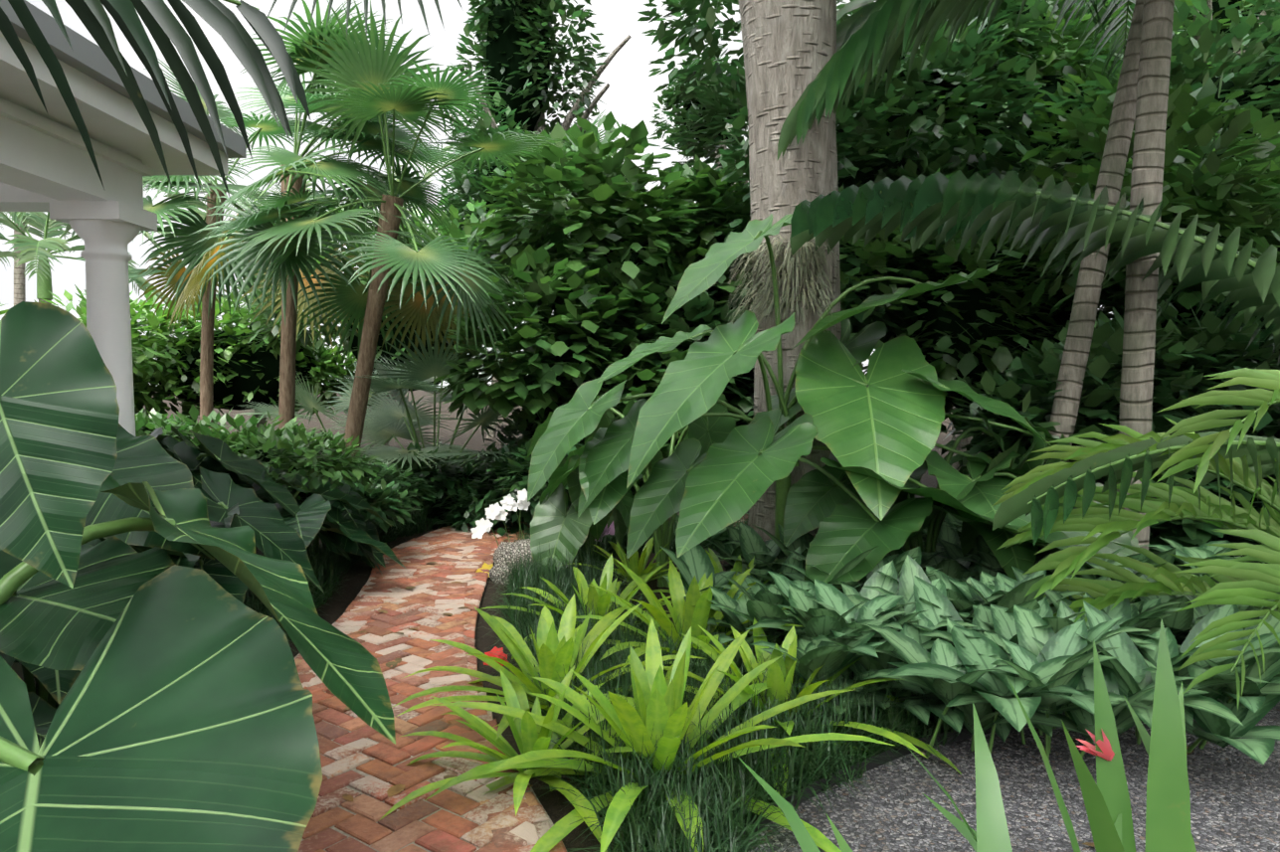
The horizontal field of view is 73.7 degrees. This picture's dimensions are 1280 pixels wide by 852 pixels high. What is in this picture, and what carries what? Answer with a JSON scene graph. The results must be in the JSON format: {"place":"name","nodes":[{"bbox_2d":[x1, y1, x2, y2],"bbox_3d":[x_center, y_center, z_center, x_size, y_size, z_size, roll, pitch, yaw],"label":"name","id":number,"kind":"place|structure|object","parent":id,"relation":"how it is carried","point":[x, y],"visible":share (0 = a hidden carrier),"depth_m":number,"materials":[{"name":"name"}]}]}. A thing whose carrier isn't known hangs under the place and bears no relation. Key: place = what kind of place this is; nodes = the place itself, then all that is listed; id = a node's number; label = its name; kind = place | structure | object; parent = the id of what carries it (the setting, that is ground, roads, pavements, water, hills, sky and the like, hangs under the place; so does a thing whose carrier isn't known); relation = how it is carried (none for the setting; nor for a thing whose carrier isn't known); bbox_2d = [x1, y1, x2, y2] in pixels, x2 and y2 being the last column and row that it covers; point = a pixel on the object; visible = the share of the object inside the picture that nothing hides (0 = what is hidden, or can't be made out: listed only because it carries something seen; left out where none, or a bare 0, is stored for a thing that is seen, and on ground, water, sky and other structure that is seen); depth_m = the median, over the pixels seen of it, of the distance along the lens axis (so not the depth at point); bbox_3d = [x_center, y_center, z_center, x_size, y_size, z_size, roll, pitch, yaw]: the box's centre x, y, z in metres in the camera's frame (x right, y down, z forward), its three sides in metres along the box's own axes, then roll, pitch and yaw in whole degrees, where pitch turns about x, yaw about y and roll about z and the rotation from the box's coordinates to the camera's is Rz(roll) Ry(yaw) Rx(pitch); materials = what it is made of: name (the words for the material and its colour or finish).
{"place":"outdoors","nodes":[
{"label":"outdoors","id":0,"kind":"place"},
{"bbox_2d":[69,219,140,436],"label":"porch column","id":1,"kind":"structure","parent":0,"point":[105,255],"depth_m":4.85,"materials":[{"name":"white paint"}]},
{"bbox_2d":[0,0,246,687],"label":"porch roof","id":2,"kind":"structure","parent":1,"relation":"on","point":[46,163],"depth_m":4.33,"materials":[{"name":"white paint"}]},
{"bbox_2d":[0,0,463,198],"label":"overhead palm leaves","id":3,"kind":"object","parent":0,"point":[161,23],"visible":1,"depth_m":1.76,"materials":[{"name":"green plant"}]},
{"bbox_2d":[294,513,748,851],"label":"brick path","id":4,"kind":"structure","parent":0,"point":[437,593],"depth_m":3.58,"materials":[{"name":"red brick"}]},
{"bbox_2d":[0,0,1113,387],"label":"sky","id":5,"kind":"structure","parent":0,"point":[630,96],"materials":[{"name":"white"}]},
{"bbox_2d":[55,388,1074,851],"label":"ground","id":6,"kind":"structure","parent":0,"point":[358,574],"depth_m":6.26,"materials":[{"name":"soil"}]},
{"bbox_2d":[0,301,395,851],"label":"elephant ear leaves","id":7,"kind":"object","parent":6,"relation":"on","point":[183,721],"visible":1,"depth_m":1.85,"materials":[{"name":"green plant"}]},
{"bbox_2d":[0,425,405,748],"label":"alocasia plants","id":8,"kind":"object","parent":6,"relation":"on","point":[282,522],"visible":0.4,"depth_m":5.19,"materials":[{"name":"green plant"}]},
{"bbox_2d":[0,143,518,448],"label":"distant palms","id":9,"kind":"object","parent":6,"relation":"on","point":[27,249],"visible":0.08,"depth_m":15.67,"materials":[{"name":"green plant"}]},
{"bbox_2d":[81,0,647,456],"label":"thatch palms","id":10,"kind":"object","parent":6,"relation":"on","point":[282,235],"visible":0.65,"depth_m":8.15,"materials":[{"name":"green plant"}]},
{"bbox_2d":[235,322,524,503],"bbox_3d":[-2.851,-0.008,9.743,5.382,2.190,3.672,1,3,24],"label":"silver fan palm","id":11,"kind":"object","parent":6,"relation":"on","point":[392,421],"visible":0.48,"depth_m":9.43,"materials":[{"name":"green plant"}]},
{"bbox_2d":[294,610,567,851],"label":"path bricks","id":12,"kind":"object","parent":6,"relation":"on","point":[366,775],"visible":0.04,"depth_m":2.96,"materials":[{"name":"red brick"}]},
{"bbox_2d":[489,539,579,584],"bbox_3d":[-0.786,0.995,6.542,0.728,0.327,0.546,0,3,-1],"label":"coral rock planter","id":13,"kind":"object","parent":6,"relation":"on","point":[503,548],"visible":0.31,"depth_m":6.39,"materials":[{"name":"grey stone"}]},
{"bbox_2d":[470,488,614,667],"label":"garden flowers","id":14,"kind":"object","parent":6,"relation":"on","point":[496,511],"visible":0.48,"depth_m":6.98,"materials":[{"name":"white plant"}]},
{"bbox_2d":[33,504,1181,851],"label":"grass","id":15,"kind":"structure","parent":6,"relation":"on","point":[652,824],"depth_m":3.20,"materials":[{"name":"green plant"}]},
{"bbox_2d":[0,0,1279,563],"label":"background shrubs","id":16,"kind":"object","parent":6,"relation":"on","point":[591,318],"visible":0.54,"depth_m":8.42,"materials":[{"name":"green plant"}]},
{"bbox_2d":[380,537,961,851],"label":"bromeliad plants","id":17,"kind":"object","parent":6,"relation":"on","point":[657,700],"visible":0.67,"depth_m":3.26,"materials":[{"name":"green plant"}]},
{"bbox_2d":[157,0,1279,563],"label":"foliage shade","id":18,"kind":"object","parent":6,"relation":"on","point":[971,304],"visible":0.02,"depth_m":10.06,"materials":[{"name":"black"}]},
{"bbox_2d":[738,0,841,542],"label":"tree trunk","id":19,"kind":"object","parent":6,"relation":"on","point":[789,49],"visible":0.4,"depth_m":5.67,"materials":[{"name":"grey plant"}]},
{"bbox_2d":[724,234,838,338],"bbox_3d":[0.878,-0.922,5.668,0.886,0.695,0.409,2,4,37],"label":"spanish moss plant","id":20,"kind":"object","parent":19,"relation":"attached to","point":[804,270],"visible":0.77,"depth_m":5.59,"materials":[{"name":"grey plant"}]},
{"bbox_2d":[527,213,1120,589],"bbox_3d":[1.262,-0.051,5.172,3.949,2.574,1.829,0,3,-1],"label":"elephant ear plant","id":21,"kind":"object","parent":6,"relation":"on","point":[878,436],"visible":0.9,"depth_m":5.07,"materials":[{"name":"green plant"}]},
{"bbox_2d":[526,393,1138,587],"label":"leaves","id":22,"kind":"object","parent":6,"relation":"on","point":[815,497],"visible":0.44,"depth_m":5.53,"materials":[{"name":"green plant"}]},
{"bbox_2d":[444,0,1279,471],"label":"tree limbs","id":23,"kind":"object","parent":6,"relation":"on","point":[568,119],"visible":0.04,"depth_m":15.58,"materials":[{"name":"grey plant"}]},
{"bbox_2d":[736,0,1179,553],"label":"feather palms","id":24,"kind":"object","parent":6,"relation":"on","point":[866,35],"visible":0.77,"depth_m":5.41,"materials":[{"name":"green plant"}]},
{"bbox_2d":[659,499,1279,765],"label":"variegated foliage plants","id":25,"kind":"object","parent":6,"relation":"on","point":[936,628],"visible":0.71,"depth_m":3.55,"materials":[{"name":"green plant"}]},
{"bbox_2d":[789,170,1279,546],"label":"palm fronds","id":26,"kind":"object","parent":6,"relation":"on","point":[921,209],"visible":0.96,"depth_m":4.93,"materials":[{"name":"green plant"}]},
{"bbox_2d":[992,367,1279,710],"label":"areca palm","id":27,"kind":"object","parent":6,"relation":"on","point":[1253,585],"visible":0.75,"depth_m":3.75,"materials":[{"name":"green plant"}]},
{"bbox_2d":[744,694,1279,851],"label":"gravel path","id":28,"kind":"structure","parent":0,"point":[1234,795],"depth_m":3.05,"materials":[{"name":"grey gravel"}]},
{"bbox_2d":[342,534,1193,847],"bbox_3d":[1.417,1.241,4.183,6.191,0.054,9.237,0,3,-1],"label":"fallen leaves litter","id":29,"kind":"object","parent":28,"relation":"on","point":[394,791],"visible":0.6,"depth_m":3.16,"materials":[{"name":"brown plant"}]},
{"bbox_2d":[736,728,991,844],"bbox_3d":[3.659,1.258,4.158,3.061,0.060,12.352,3,4,42],"label":"path edging","id":30,"kind":"object","parent":28,"relation":"on","point":[905,752],"visible":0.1,"depth_m":3.30,"materials":[{"name":"black metal"}]},
{"bbox_2d":[739,618,1196,851],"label":"strap leaf plant","id":31,"kind":"object","parent":28,"relation":"on","point":[1106,800],"visible":1,"depth_m":1.42,"materials":[{"name":"green plant"}]}
]}

